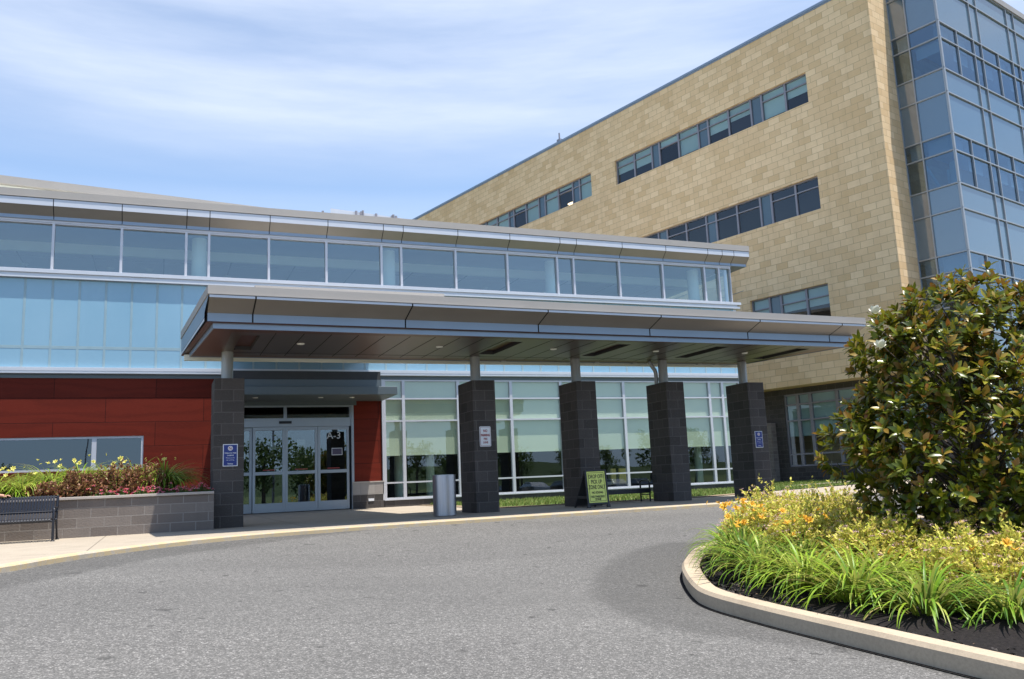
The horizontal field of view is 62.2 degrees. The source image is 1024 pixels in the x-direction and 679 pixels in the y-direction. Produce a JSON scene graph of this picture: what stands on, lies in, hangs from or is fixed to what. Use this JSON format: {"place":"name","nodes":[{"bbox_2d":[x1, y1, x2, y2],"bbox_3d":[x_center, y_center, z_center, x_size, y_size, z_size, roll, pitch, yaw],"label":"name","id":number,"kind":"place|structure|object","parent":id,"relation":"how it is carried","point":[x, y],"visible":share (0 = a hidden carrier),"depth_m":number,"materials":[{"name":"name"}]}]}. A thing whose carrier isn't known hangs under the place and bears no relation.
{"place":"outdoors","nodes":[
{"label":"outdoors","id":0,"kind":"place"},
{"bbox_2d":[322,208,403,218],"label":"rooftop unit","id":1,"kind":"object","parent":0,"point":[338,211],"visible":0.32,"depth_m":41.83,"materials":[{"name":"metal"}]},
{"bbox_2d":[0,478,935,563],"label":"pavement","id":2,"kind":"structure","parent":0,"point":[13,551],"depth_m":15.59,"materials":[{"name":"concrete"}]},
{"bbox_2d":[0,495,58,541],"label":"slatted bench","id":3,"kind":"object","parent":2,"relation":"on","point":[46,518],"visible":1,"depth_m":13.09,"materials":[{"name":"black metal"}]},
{"bbox_2d":[0,491,213,541],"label":"planter wall","id":4,"kind":"structure","parent":2,"relation":"on","point":[95,516],"depth_m":13.95,"materials":[{"name":"stone"}]},
{"bbox_2d":[0,465,31,497],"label":"daylily","id":5,"kind":"object","parent":4,"relation":"on","point":[5,484],"visible":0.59,"depth_m":14.09,"materials":[{"name":"green plant"}]},
{"bbox_2d":[0,466,54,502],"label":"daylily","id":6,"kind":"object","parent":4,"relation":"on","point":[17,490],"visible":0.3,"depth_m":14.22,"materials":[{"name":"green plant"}]},
{"bbox_2d":[18,480,65,501],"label":"bronze leaf plant","id":7,"kind":"object","parent":4,"relation":"on","point":[43,486],"visible":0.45,"depth_m":14.09,"materials":[{"name":"plant"}]},
{"bbox_2d":[2,458,83,485],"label":"daylily","id":8,"kind":"object","parent":4,"relation":"on","point":[43,475],"visible":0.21,"depth_m":14.83,"materials":[{"name":"green plant"}]},
{"bbox_2d":[50,467,89,500],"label":"bronze leaf plant","id":9,"kind":"object","parent":4,"relation":"on","point":[64,486],"visible":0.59,"depth_m":14.20,"materials":[{"name":"plant"}]},
{"bbox_2d":[28,455,113,485],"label":"daylily","id":10,"kind":"object","parent":4,"relation":"on","point":[77,469],"visible":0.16,"depth_m":14.84,"materials":[{"name":"green plant"}]},
{"bbox_2d":[64,469,107,499],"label":"bronze leaf plant","id":11,"kind":"object","parent":4,"relation":"on","point":[88,477],"visible":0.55,"depth_m":14.36,"materials":[{"name":"plant"}]},
{"bbox_2d":[91,458,145,497],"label":"bronze leaf plant","id":12,"kind":"object","parent":4,"relation":"on","point":[106,477],"visible":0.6,"depth_m":14.68,"materials":[{"name":"plant"}]},
{"bbox_2d":[114,459,174,493],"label":"bronze leaf plant","id":13,"kind":"object","parent":4,"relation":"on","point":[148,480],"visible":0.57,"depth_m":14.97,"materials":[{"name":"plant"}]},
{"bbox_2d":[125,454,208,491],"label":"daylily","id":14,"kind":"object","parent":4,"relation":"on","point":[174,478],"visible":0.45,"depth_m":15.43,"materials":[{"name":"green plant"}]},
{"bbox_2d":[210,351,244,528],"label":"pillar","id":15,"kind":"structure","parent":2,"relation":"on","point":[227,424],"depth_m":15.15,"materials":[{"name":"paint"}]},
{"bbox_2d":[223,444,237,466],"bbox_3d":[-5.010,2.057,15.107,0.252,0.393,0.013,1,-10,-22],"label":"wall sign","id":16,"kind":"object","parent":15,"relation":"attached to","point":[230,454],"visible":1,"depth_m":15.11,"materials":[{"name":"metal"}]},
{"bbox_2d":[0,175,749,513],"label":"entrance building","id":17,"kind":"structure","parent":2,"relation":"on","point":[100,291],"depth_m":24.60,"materials":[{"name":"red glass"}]},
{"bbox_2d":[0,219,53,268],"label":"window","id":18,"kind":"structure","parent":17,"relation":"in","point":[1,220],"depth_m":21.95,"materials":[{"name":"metal"}]},
{"bbox_2d":[0,437,93,472],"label":"window","id":19,"kind":"structure","parent":17,"relation":"in","point":[43,438],"depth_m":21.29,"materials":[{"name":"metal"}]},
{"bbox_2d":[52,223,121,272],"bbox_3d":[-11.180,-2.378,22.388,1.616,1.270,0.160,1,-10,-22],"label":"window","id":20,"kind":"structure","parent":17,"relation":"in","point":[55,224],"depth_m":22.38,"materials":[{"name":"metal"}]},
{"bbox_2d":[93,436,143,469],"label":"window","id":21,"kind":"structure","parent":17,"relation":"in","point":[97,437],"depth_m":21.88,"materials":[{"name":"metal"}]},
{"bbox_2d":[121,227,186,275],"bbox_3d":[-9.689,-2.341,23.002,1.611,1.270,0.160,1,-10,-22],"label":"window","id":22,"kind":"structure","parent":17,"relation":"in","point":[127,229],"depth_m":23.05,"materials":[{"name":"metal"}]},
{"bbox_2d":[186,232,208,276],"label":"window","id":23,"kind":"structure","parent":17,"relation":"in","point":[188,233],"depth_m":23.41,"materials":[{"name":"metal"}]},
{"bbox_2d":[209,233,268,279],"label":"window","id":24,"kind":"structure","parent":17,"relation":"in","point":[210,234],"depth_m":23.96,"materials":[{"name":"metal"}]},
{"bbox_2d":[243,428,251,513],"bbox_3d":[-7.545,3.551,22.937,1.000,2.310,0.060,1,-10,-22],"label":"sliding door","id":25,"kind":"structure","parent":17,"relation":"in","point":[247,508],"depth_m":23.04,"materials":[{"name":"metal"}]},
{"bbox_2d":[252,427,284,513],"bbox_3d":[-6.651,3.561,23.231,0.859,2.310,0.060,1,-10,-22],"label":"sliding door","id":26,"kind":"structure","parent":17,"relation":"in","point":[268,507],"depth_m":23.17,"materials":[{"name":"metal"}]},
{"bbox_2d":[269,237,326,282],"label":"window","id":27,"kind":"structure","parent":17,"relation":"in","point":[270,238],"depth_m":24.60,"materials":[{"name":"metal"}]},
{"bbox_2d":[285,427,317,511],"bbox_3d":[-5.843,3.581,23.564,0.883,2.310,0.060,1,-10,-22],"label":"sliding door","id":28,"kind":"structure","parent":17,"relation":"in","point":[309,505],"depth_m":23.50,"materials":[{"name":"metal"}]},
{"bbox_2d":[285,405,350,419],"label":"window","id":29,"kind":"structure","parent":17,"relation":"in","point":[349,406],"depth_m":23.96,"materials":[{"name":"glass"}]},
{"bbox_2d":[317,426,349,509],"bbox_3d":[-5.022,3.603,23.913,0.881,2.310,0.060,1,-10,-22],"label":"sliding door","id":30,"kind":"structure","parent":17,"relation":"in","point":[329,504],"depth_m":23.88,"materials":[{"name":"metal"}]},
{"bbox_2d":[326,241,381,284],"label":"window","id":31,"kind":"structure","parent":17,"relation":"in","point":[327,242],"depth_m":25.19,"materials":[{"name":"metal"}]},
{"bbox_2d":[381,245,401,285],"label":"window","id":32,"kind":"structure","parent":17,"relation":"in","point":[387,246],"depth_m":25.53,"materials":[{"name":"metal"}]},
{"bbox_2d":[384,380,405,499],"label":"window","id":33,"kind":"structure","parent":17,"relation":"in","point":[394,405],"depth_m":24.77,"materials":[{"name":"glass"}]},
{"bbox_2d":[401,246,456,288],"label":"window","id":34,"kind":"structure","parent":17,"relation":"in","point":[402,247],"depth_m":26.10,"materials":[{"name":"metal"}]},
{"bbox_2d":[403,380,460,498],"bbox_3d":[-2.374,2.912,25.109,1.695,3.444,0.117,1,-10,-22],"label":"window","id":35,"kind":"structure","parent":17,"relation":"in","point":[431,409],"depth_m":25.23,"materials":[{"name":"glass"}]},
{"bbox_2d":[455,250,508,290],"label":"window","id":36,"kind":"structure","parent":17,"relation":"in","point":[463,251],"depth_m":26.78,"materials":[{"name":"metal"}]},
{"bbox_2d":[458,380,514,495],"bbox_3d":[-0.795,2.951,25.759,1.722,3.444,0.117,1,-10,-22],"label":"window","id":37,"kind":"structure","parent":17,"relation":"in","point":[504,430],"depth_m":26.09,"materials":[{"name":"glass"}]},
{"bbox_2d":[181,285,865,367],"bbox_3d":[-0.613,0.055,20.354,13.702,1.550,10.824,1,-10,-22],"label":"entrance canopy","id":38,"kind":"object","parent":17,"relation":"attached to","point":[258,323],"visible":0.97,"depth_m":15.87,"materials":[{"name":"grey metal"}]},
{"bbox_2d":[507,253,558,293],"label":"window","id":39,"kind":"structure","parent":17,"relation":"in","point":[508,254],"depth_m":27.45,"materials":[{"name":"metal"}]},
{"bbox_2d":[510,380,563,492],"bbox_3d":[0.789,2.991,26.413,1.706,3.444,0.117,1,-10,-22],"label":"window","id":40,"kind":"structure","parent":17,"relation":"in","point":[535,404],"depth_m":26.54,"materials":[{"name":"glass"}]},
{"bbox_2d":[573,257,620,296],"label":"window","id":41,"kind":"structure","parent":17,"relation":"in","point":[585,259],"depth_m":28.35,"materials":[{"name":"metal"}]},
{"bbox_2d":[595,381,629,488],"bbox_3d":[2.909,3.043,27.286,1.679,3.444,0.117,1,-10,-22],"label":"window","id":42,"kind":"structure","parent":17,"relation":"in","point":[609,394],"depth_m":27.54,"materials":[{"name":"glass"}]},
{"bbox_2d":[623,381,658,486],"bbox_3d":[4.480,3.082,27.934,1.720,3.444,0.117,1,-10,-22],"label":"window","id":43,"kind":"structure","parent":17,"relation":"in","point":[635,394],"depth_m":27.92,"materials":[{"name":"glass"}]},
{"bbox_2d":[619,261,664,298],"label":"window","id":44,"kind":"structure","parent":17,"relation":"in","point":[631,262],"depth_m":29.02,"materials":[{"name":"metal"}]},
{"bbox_2d":[662,263,706,300],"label":"window","id":45,"kind":"structure","parent":17,"relation":"in","point":[677,265],"depth_m":29.65,"materials":[{"name":"metal"}]},
{"bbox_2d":[668,381,716,483],"bbox_3d":[6.032,3.121,28.573,1.640,3.444,0.117,1,-10,-22],"label":"window","id":46,"kind":"structure","parent":17,"relation":"in","point":[696,393],"depth_m":28.82,"materials":[{"name":"glass"}]},
{"bbox_2d":[709,381,729,482],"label":"window","id":47,"kind":"structure","parent":17,"relation":"in","point":[715,387],"depth_m":29.09,"materials":[{"name":"glass"}]},
{"bbox_2d":[722,381,738,481],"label":"window","id":48,"kind":"structure","parent":17,"relation":"in","point":[724,383],"depth_m":29.25,"materials":[{"name":"metal"}]},
{"bbox_2d":[432,474,456,515],"bbox_3d":[-1.285,2.959,16.172,0.440,0.762,0.440,1,-10,-22],"label":"litter bin","id":49,"kind":"object","parent":2,"relation":"on","point":[444,495],"visible":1,"depth_m":16.00,"materials":[{"name":"silver metal"}]},
{"bbox_2d":[458,356,499,512],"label":"pillar","id":50,"kind":"structure","parent":2,"relation":"on","point":[479,464],"depth_m":17.19,"materials":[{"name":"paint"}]},
{"bbox_2d":[479,426,490,446],"bbox_3d":[-0.537,1.951,17.103,0.242,0.404,0.018,1,-10,-22],"label":"parking sign","id":51,"kind":"object","parent":50,"relation":"attached to","point":[485,435],"visible":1,"depth_m":17.10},
{"bbox_2d":[559,358,602,506],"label":"pillar","id":52,"kind":"structure","parent":2,"relation":"on","point":[579,427],"depth_m":18.19,"materials":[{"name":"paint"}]},
{"bbox_2d":[574,469,610,507],"bbox_3d":[1.645,3.037,17.299,0.593,0.758,0.599,1,-10,-22],"label":"folding board","id":53,"kind":"object","parent":2,"relation":"on","point":[593,488],"visible":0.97,"depth_m":17.20,"materials":[{"name":"black plastic"}]},
{"bbox_2d":[608,479,650,500],"bbox_3d":[2.274,3.450,19.236,1.750,0.506,0.440,1,-10,-22],"label":"backless bench","id":54,"kind":"object","parent":2,"relation":"on","point":[629,491],"visible":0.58,"depth_m":19.25,"materials":[{"name":"black metal"}]},
{"bbox_2d":[646,360,691,500],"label":"pillar","id":55,"kind":"structure","parent":2,"relation":"on","point":[671,479],"depth_m":19.07,"materials":[{"name":"paint"}]},
{"bbox_2d":[414,0,1023,481],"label":"hospital building","id":56,"kind":"structure","parent":2,"relation":"on","point":[850,158],"depth_m":37.10,"materials":[{"name":"brick"}]},
{"bbox_2d":[526,198,538,223],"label":"window","id":57,"kind":"structure","parent":56,"relation":"in","point":[532,207],"depth_m":52.93,"materials":[{"name":"blue glass"}]},
{"bbox_2d":[545,189,558,214],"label":"window","id":58,"kind":"structure","parent":56,"relation":"in","point":[551,198],"depth_m":51.44,"materials":[{"name":"blue glass"}]},
{"bbox_2d":[579,173,591,200],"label":"window","id":59,"kind":"structure","parent":56,"relation":"in","point":[585,187],"depth_m":49.00,"materials":[{"name":"blue glass"}]},
{"bbox_2d":[616,153,634,183],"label":"window","id":60,"kind":"structure","parent":56,"relation":"in","point":[623,165],"depth_m":46.45,"materials":[{"name":"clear glass"}]},
{"bbox_2d":[634,145,652,176],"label":"window","id":61,"kind":"structure","parent":56,"relation":"in","point":[642,157],"depth_m":45.37,"materials":[{"name":"blue glass"}]},
{"bbox_2d":[651,142,659,168],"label":"window","id":62,"kind":"structure","parent":56,"relation":"in","point":[655,147],"depth_m":44.56,"materials":[{"name":"blue glass"}]},
{"bbox_2d":[659,133,678,165],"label":"window","id":63,"kind":"structure","parent":56,"relation":"in","point":[673,139],"depth_m":43.98,"materials":[{"name":"blue glass"}]},
{"bbox_2d":[678,124,698,157],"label":"window","id":64,"kind":"structure","parent":56,"relation":"in","point":[688,141],"depth_m":42.82,"materials":[{"name":"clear glass"}]},
{"bbox_2d":[697,119,708,148],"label":"window","id":65,"kind":"structure","parent":56,"relation":"in","point":[703,137],"depth_m":42.00,"materials":[{"name":"blue glass"}]},
{"bbox_2d":[706,212,717,242],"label":"window","id":66,"kind":"structure","parent":56,"relation":"in","point":[711,225],"depth_m":41.19,"materials":[{"name":"blue glass"}]},
{"bbox_2d":[707,110,729,144],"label":"window","id":67,"kind":"structure","parent":56,"relation":"in","point":[719,122],"depth_m":41.34,"materials":[{"name":"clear glass"}]},
{"bbox_2d":[727,99,751,135],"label":"window","id":68,"kind":"structure","parent":56,"relation":"in","point":[741,110],"depth_m":40.35,"materials":[{"name":"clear glass"}]},
{"bbox_2d":[736,197,761,233],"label":"window","id":69,"kind":"structure","parent":56,"relation":"in","point":[738,214],"depth_m":39.69,"materials":[{"name":"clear glass"}]},
{"bbox_2d":[750,95,762,125],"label":"window","id":70,"kind":"structure","parent":56,"relation":"in","point":[755,103],"depth_m":39.48,"materials":[{"name":"blue glass"}]},
{"bbox_2d":[752,297,769,312],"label":"window","id":71,"kind":"structure","parent":56,"relation":"in","point":[761,305],"depth_m":38.58,"materials":[{"name":"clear glass"}]},
{"bbox_2d":[759,193,772,226],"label":"window","id":72,"kind":"structure","parent":56,"relation":"in","point":[765,200],"depth_m":38.68,"materials":[{"name":"blue glass"}]},
{"bbox_2d":[760,84,785,120],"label":"window","id":73,"kind":"structure","parent":56,"relation":"in","point":[773,103],"depth_m":38.78,"materials":[{"name":"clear glass"}]},
{"bbox_2d":[769,295,781,313],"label":"window","id":74,"kind":"structure","parent":56,"relation":"in","point":[775,301],"depth_m":37.94,"materials":[{"name":"blue glass"}]},
{"bbox_2d":[770,184,797,222],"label":"window","id":75,"kind":"structure","parent":56,"relation":"in","point":[772,201],"depth_m":38.14,"materials":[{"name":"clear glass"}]},
{"bbox_2d":[784,394,802,466],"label":"window","id":76,"kind":"structure","parent":56,"relation":"in","point":[791,407],"depth_m":37.97,"materials":[{"name":"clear glass"}]},
{"bbox_2d":[780,289,807,314],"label":"window","id":77,"kind":"structure","parent":56,"relation":"in","point":[796,300],"depth_m":37.22,"materials":[{"name":"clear glass"}]},
{"bbox_2d":[784,73,806,110],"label":"window","id":78,"kind":"structure","parent":56,"relation":"in","point":[797,86],"depth_m":37.89,"materials":[{"name":"clear glass"}]},
{"bbox_2d":[797,392,815,465],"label":"window","id":79,"kind":"structure","parent":56,"relation":"in","point":[803,399],"depth_m":37.45,"materials":[{"name":"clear glass"}]},
{"bbox_2d":[806,284,829,314],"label":"window","id":80,"kind":"structure","parent":56,"relation":"in","point":[817,295],"depth_m":36.32,"materials":[{"name":"clear glass"}]},
{"bbox_2d":[809,389,842,465],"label":"window","id":81,"kind":"structure","parent":56,"relation":"in","point":[823,404],"depth_m":36.77,"materials":[{"name":"clear glass"}]},
{"bbox_2d":[836,387,860,463],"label":"window","id":82,"kind":"structure","parent":56,"relation":"in","point":[846,393],"depth_m":35.95,"materials":[{"name":"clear glass"}]},
{"bbox_2d":[726,362,772,496],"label":"pillar","id":83,"kind":"structure","parent":2,"relation":"on","point":[746,420],"depth_m":20.00,"materials":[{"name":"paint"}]},
{"bbox_2d":[0,492,1011,678],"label":"road","id":84,"kind":"structure","parent":0,"point":[603,596],"depth_m":6.75,"materials":[{"name":"asphalt"}]},
{"bbox_2d":[0,487,946,572],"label":"kerb","id":85,"kind":"structure","parent":84,"relation":"on","point":[22,564],"depth_m":12.81,"materials":[{"name":"yellow concrete"}]},
{"bbox_2d":[682,515,1023,678],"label":"island kerb","id":86,"kind":"structure","parent":84,"relation":"on","point":[981,663],"depth_m":6.03,"materials":[{"name":"concrete"}]},
{"bbox_2d":[680,572,980,678],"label":"kerb seam","id":87,"kind":"object","parent":86,"relation":"attached to","point":[685,589],"visible":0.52,"depth_m":6.41,"materials":[{"name":"concrete"}]},
{"bbox_2d":[700,518,1023,656],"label":"mulch bed","id":88,"kind":"object","parent":86,"relation":"on","point":[1000,635],"visible":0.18,"depth_m":6.25,"materials":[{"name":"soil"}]},
{"bbox_2d":[680,498,768,558],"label":"daylily","id":89,"kind":"object","parent":88,"relation":"on","point":[752,503],"visible":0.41,"depth_m":9.80,"materials":[{"name":"green plant"}]},
{"bbox_2d":[686,501,795,571],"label":"daylily","id":90,"kind":"object","parent":88,"relation":"on","point":[723,505],"visible":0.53,"depth_m":9.07,"materials":[{"name":"green plant"}]},
{"bbox_2d":[693,514,826,587],"bbox_3d":[2.420,2.101,8.370,1.471,0.772,1.460,1,-10,-22],"label":"daylily","id":91,"kind":"object","parent":88,"relation":"on","point":[748,562],"visible":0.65,"depth_m":8.27,"materials":[{"name":"green plant"}]},
{"bbox_2d":[712,485,810,543],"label":"spirea shrub","id":92,"kind":"object","parent":88,"relation":"on","point":[767,513],"visible":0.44,"depth_m":10.09,"materials":[{"name":"plant"}]},
{"bbox_2d":[720,477,821,530],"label":"spirea shrub","id":93,"kind":"object","parent":88,"relation":"on","point":[786,495],"visible":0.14,"depth_m":10.96,"materials":[{"name":"plant"}]},
{"bbox_2d":[726,531,874,603],"bbox_3d":[2.622,2.063,7.700,1.392,0.662,1.396,-5,-10,15],"label":"daylily","id":94,"kind":"object","parent":88,"relation":"on","point":[788,562],"visible":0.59,"depth_m":7.54,"materials":[{"name":"green plant"}]},
{"bbox_2d":[743,508,867,575],"bbox_3d":[2.974,2.105,8.642,1.420,0.805,1.339,-3,-9,1],"label":"daylily","id":95,"kind":"object","parent":88,"relation":"on","point":[814,544],"visible":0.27,"depth_m":8.62,"materials":[{"name":"green plant"}]},
{"bbox_2d":[759,475,865,553],"bbox_3d":[3.165,1.942,9.189,1.053,0.926,1.260,1,-10,-22],"label":"spirea shrub","id":96,"kind":"object","parent":88,"relation":"on","point":[824,526],"visible":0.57,"depth_m":9.11,"materials":[{"name":"plant"}]},
{"bbox_2d":[790,481,869,528],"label":"spirea shrub","id":97,"kind":"object","parent":88,"relation":"on","point":[838,494],"visible":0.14,"depth_m":11.49,"materials":[{"name":"plant"}]},
{"bbox_2d":[807,480,879,542],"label":"spirea shrub","id":98,"kind":"object","parent":88,"relation":"on","point":[852,505],"visible":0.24,"depth_m":10.01,"materials":[{"name":"plant"}]},
{"bbox_2d":[760,538,950,613],"bbox_3d":[2.901,2.007,7.146,1.515,0.640,1.550,1,-10,-22],"label":"daylily","id":99,"kind":"object","parent":88,"relation":"on","point":[836,583],"visible":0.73,"depth_m":6.96,"materials":[{"name":"plant"}]},
{"bbox_2d":[815,499,949,574],"bbox_3d":[3.539,1.923,8.160,1.309,0.794,1.058,1,-10,-22],"label":"spirea shrub","id":100,"kind":"object","parent":88,"relation":"on","point":[887,534],"visible":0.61,"depth_m":8.05,"materials":[{"name":"plant"}]},
{"bbox_2d":[814,536,969,589],"bbox_3d":[3.293,2.084,7.546,1.519,0.638,1.435,-6,-10,18],"label":"daylily","id":101,"kind":"object","parent":88,"relation":"on","point":[870,562],"visible":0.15,"depth_m":7.48,"materials":[{"name":"plant"}]},
{"bbox_2d":[812,261,1023,559],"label":"magnolia tree","id":102,"kind":"object","parent":88,"relation":"on","point":[970,351],"visible":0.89,"depth_m":8.70,"materials":[{"name":"green plant"}]},
{"bbox_2d":[823,548,1023,632],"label":"daylily","id":103,"kind":"object","parent":88,"relation":"on","point":[910,601],"visible":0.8,"depth_m":6.40,"materials":[{"name":"green plant"}]},
{"bbox_2d":[905,499,1014,577],"bbox_3d":[4.286,1.925,8.194,1.183,0.776,1.119,1,-10,-22],"label":"spirea shrub","id":104,"kind":"object","parent":88,"relation":"on","point":[960,518],"visible":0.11,"depth_m":8.11,"materials":[{"name":"plant"}]},
{"bbox_2d":[906,508,1023,600],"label":"spirea shrub","id":105,"kind":"object","parent":88,"relation":"on","point":[983,552],"visible":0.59,"depth_m":7.12,"materials":[{"name":"plant"}]},
{"bbox_2d":[909,537,1023,628],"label":"daylily","id":106,"kind":"object","parent":88,"relation":"on","point":[1016,591],"visible":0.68,"depth_m":6.13,"materials":[{"name":"green plant"}]},
{"bbox_2d":[976,514,1023,581],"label":"spirea shrub","id":107,"kind":"object","parent":88,"relation":"on","point":[1014,535],"visible":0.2,"depth_m":7.66,"materials":[{"name":"plant"}]},
{"bbox_2d":[0,0,1023,218],"label":"sky","id":108,"kind":"structure","parent":0,"point":[401,108],"materials":[{"name":"blue"}]},
{"bbox_2d":[713,479,906,491],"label":"lawn","id":109,"kind":"structure","parent":0,"point":[799,484],"depth_m":26.97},
{"bbox_2d":[432,477,909,506],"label":"grass","id":110,"kind":"structure","parent":109,"relation":"on","point":[561,499],"depth_m":24.15,"materials":[{"name":"plant"}]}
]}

